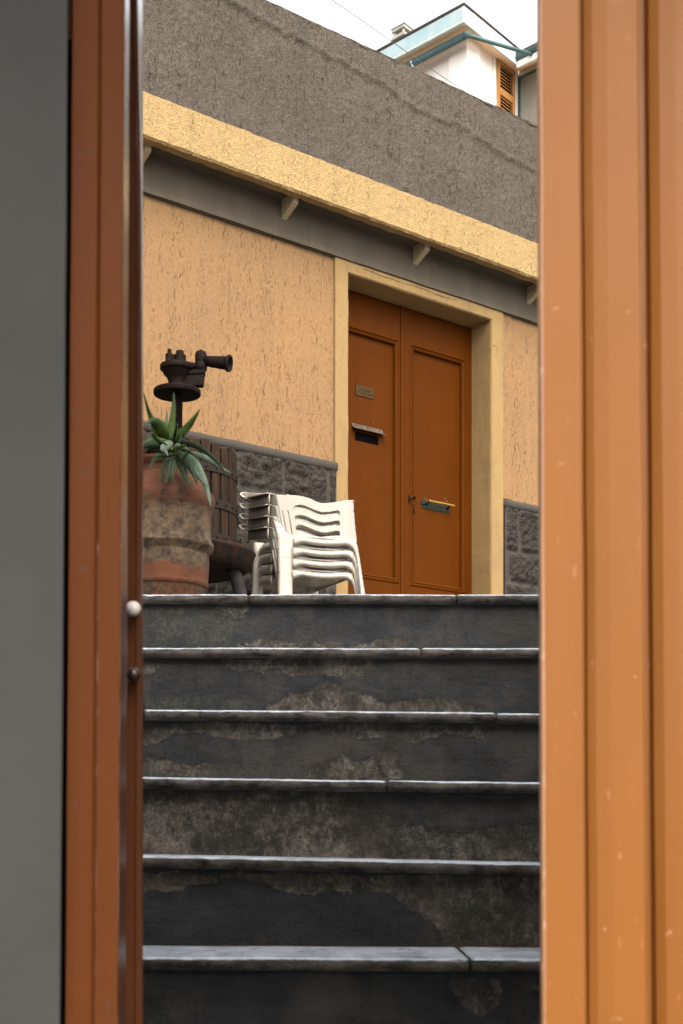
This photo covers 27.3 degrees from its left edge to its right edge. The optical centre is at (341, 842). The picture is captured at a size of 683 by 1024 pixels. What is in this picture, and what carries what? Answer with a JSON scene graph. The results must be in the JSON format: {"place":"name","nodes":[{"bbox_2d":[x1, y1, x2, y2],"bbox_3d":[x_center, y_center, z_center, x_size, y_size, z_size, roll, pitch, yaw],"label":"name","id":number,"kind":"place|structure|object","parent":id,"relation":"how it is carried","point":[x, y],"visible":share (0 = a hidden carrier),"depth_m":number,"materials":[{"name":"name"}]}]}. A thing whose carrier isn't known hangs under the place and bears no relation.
{"place":"outdoors","nodes":[
{"label":"outdoors","id":0,"kind":"place"},
{"bbox_2d":[332,0,463,90],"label":"cable","id":1,"kind":"object","parent":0,"point":[395,44],"visible":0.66,"depth_m":10.36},
{"bbox_2d":[268,0,536,73],"label":"sky","id":2,"kind":"structure","parent":0,"point":[516,20],"materials":[{"name":"white"}]},
{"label":"landing paving","id":3,"kind":"structure","parent":0,"visible":0},
{"bbox_2d":[121,454,214,594],"bbox_3d":[-0.668,-1.036,5.300,0.383,0.794,0.382,0,0,0],"label":"terracotta pot","id":4,"kind":"object","parent":3,"relation":"on","point":[178,548],"visible":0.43,"depth_m":5.15,"materials":[{"name":"ceramic"}]},
{"bbox_2d":[143,392,230,505],"bbox_3d":[-0.578,-1.440,5.180,0.348,0.510,0.400,0,0,0],"label":"aloe plant","id":5,"kind":"object","parent":4,"relation":"in","point":[167,434],"visible":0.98,"depth_m":5.13,"materials":[{"name":"green plant"}]},
{"bbox_2d":[121,349,255,594],"bbox_3d":[-0.689,-1.367,6.007,0.694,1.464,0.685,0,0,0],"label":"wine press","id":6,"kind":"object","parent":3,"relation":"on","point":[231,559],"visible":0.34,"depth_m":5.92,"materials":[{"name":"black metal"}]},
{"bbox_2d":[239,524,356,594],"bbox_3d":[-0.178,-1.052,6.386,0.503,0.833,0.560,0,0,-21],"label":"garden chair","id":7,"kind":"object","parent":3,"relation":"on","point":[304,578],"visible":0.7,"depth_m":6.23,"materials":[{"name":"white plastic"}]},
{"bbox_2d":[239,513,357,593],"bbox_3d":[-0.176,-1.099,6.378,0.503,0.833,0.560,0,0,-21],"label":"garden chair","id":8,"kind":"object","parent":7,"relation":"on","point":[303,560],"visible":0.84,"depth_m":6.19,"materials":[{"name":"white plastic"}]},
{"bbox_2d":[239,503,359,593],"bbox_3d":[-0.173,-1.147,6.369,0.503,0.833,0.560,0,0,-21],"label":"garden chair","id":9,"kind":"object","parent":8,"relation":"on","point":[302,549],"visible":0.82,"depth_m":6.18,"materials":[{"name":"white plastic"}]},
{"bbox_2d":[240,492,364,594],"bbox_3d":[-0.171,-1.194,6.361,0.503,0.833,0.560,0,0,-21],"label":"garden chair","id":10,"kind":"object","parent":9,"relation":"on","point":[287,541],"visible":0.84,"depth_m":6.17,"materials":[{"name":"white plastic"}]},
{"bbox_2d":[143,0,538,595],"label":"house front","id":11,"kind":"structure","parent":3,"relation":"on","point":[340,249],"depth_m":6.97,"materials":[{"name":"beige paint"}]},
{"bbox_2d":[348,290,404,594],"bbox_3d":[0.119,-1.739,7.318,0.536,2.200,0.058,0,0,-39],"label":"door leaf","id":12,"kind":"structure","parent":11,"relation":"in","point":[376,327],"depth_m":7.38,"materials":[{"name":"brown paint"}]},
{"bbox_2d":[405,308,471,595],"bbox_3d":[0.538,-1.739,7.637,0.513,2.200,0.086,0,0,-39],"label":"door leaf","id":13,"kind":"structure","parent":11,"relation":"in","point":[438,352],"depth_m":7.65,"materials":[{"name":"brown paint"}]},
{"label":"ground","id":14,"kind":"structure","parent":0,"visible":0},
{"bbox_2d":[0,0,70,1023],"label":"gateway wall","id":15,"kind":"structure","parent":14,"relation":"on","point":[35,93],"depth_m":1.24,"materials":[{"name":"grey paint"}]},
{"bbox_2d":[64,0,128,1023],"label":"gate post","id":16,"kind":"object","parent":15,"relation":"attached to","point":[95,831],"visible":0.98,"depth_m":1.25,"materials":[{"name":"red paint"}]},
{"bbox_2d":[125,0,144,1023],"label":"open gate leaf","id":17,"kind":"object","parent":16,"relation":"attached to","point":[135,714],"visible":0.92,"depth_m":1.42,"materials":[{"name":"paint"}]},
{"bbox_2d":[537,0,682,1023],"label":"gate leaf","id":18,"kind":"object","parent":15,"relation":"attached to","point":[610,255],"visible":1,"depth_m":1.16,"materials":[{"name":"orange paint"}]},
{"bbox_2d":[119,594,539,1023],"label":"stone staircase","id":19,"kind":"structure","parent":14,"relation":"on","point":[341,823],"depth_m":2.90,"materials":[{"name":"stone"}]},
{"bbox_2d":[376,2,536,124],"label":"house","id":20,"kind":"structure","parent":14,"relation":"on","point":[462,46],"depth_m":20.32,"materials":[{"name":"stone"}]},
{"bbox_2d":[493,57,517,115],"bbox_3d":[2.403,-10.523,20.784,0.051,1.980,0.655,0,0,39],"label":"window frame","id":21,"kind":"structure","parent":20,"relation":"in","point":[494,59],"depth_m":20.55,"materials":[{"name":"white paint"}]},
{"bbox_2d":[518,68,536,124],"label":"wall","id":22,"kind":"structure","parent":20,"relation":"in","point":[527,83],"depth_m":20.94,"materials":[{"name":"white paint"}]}
]}

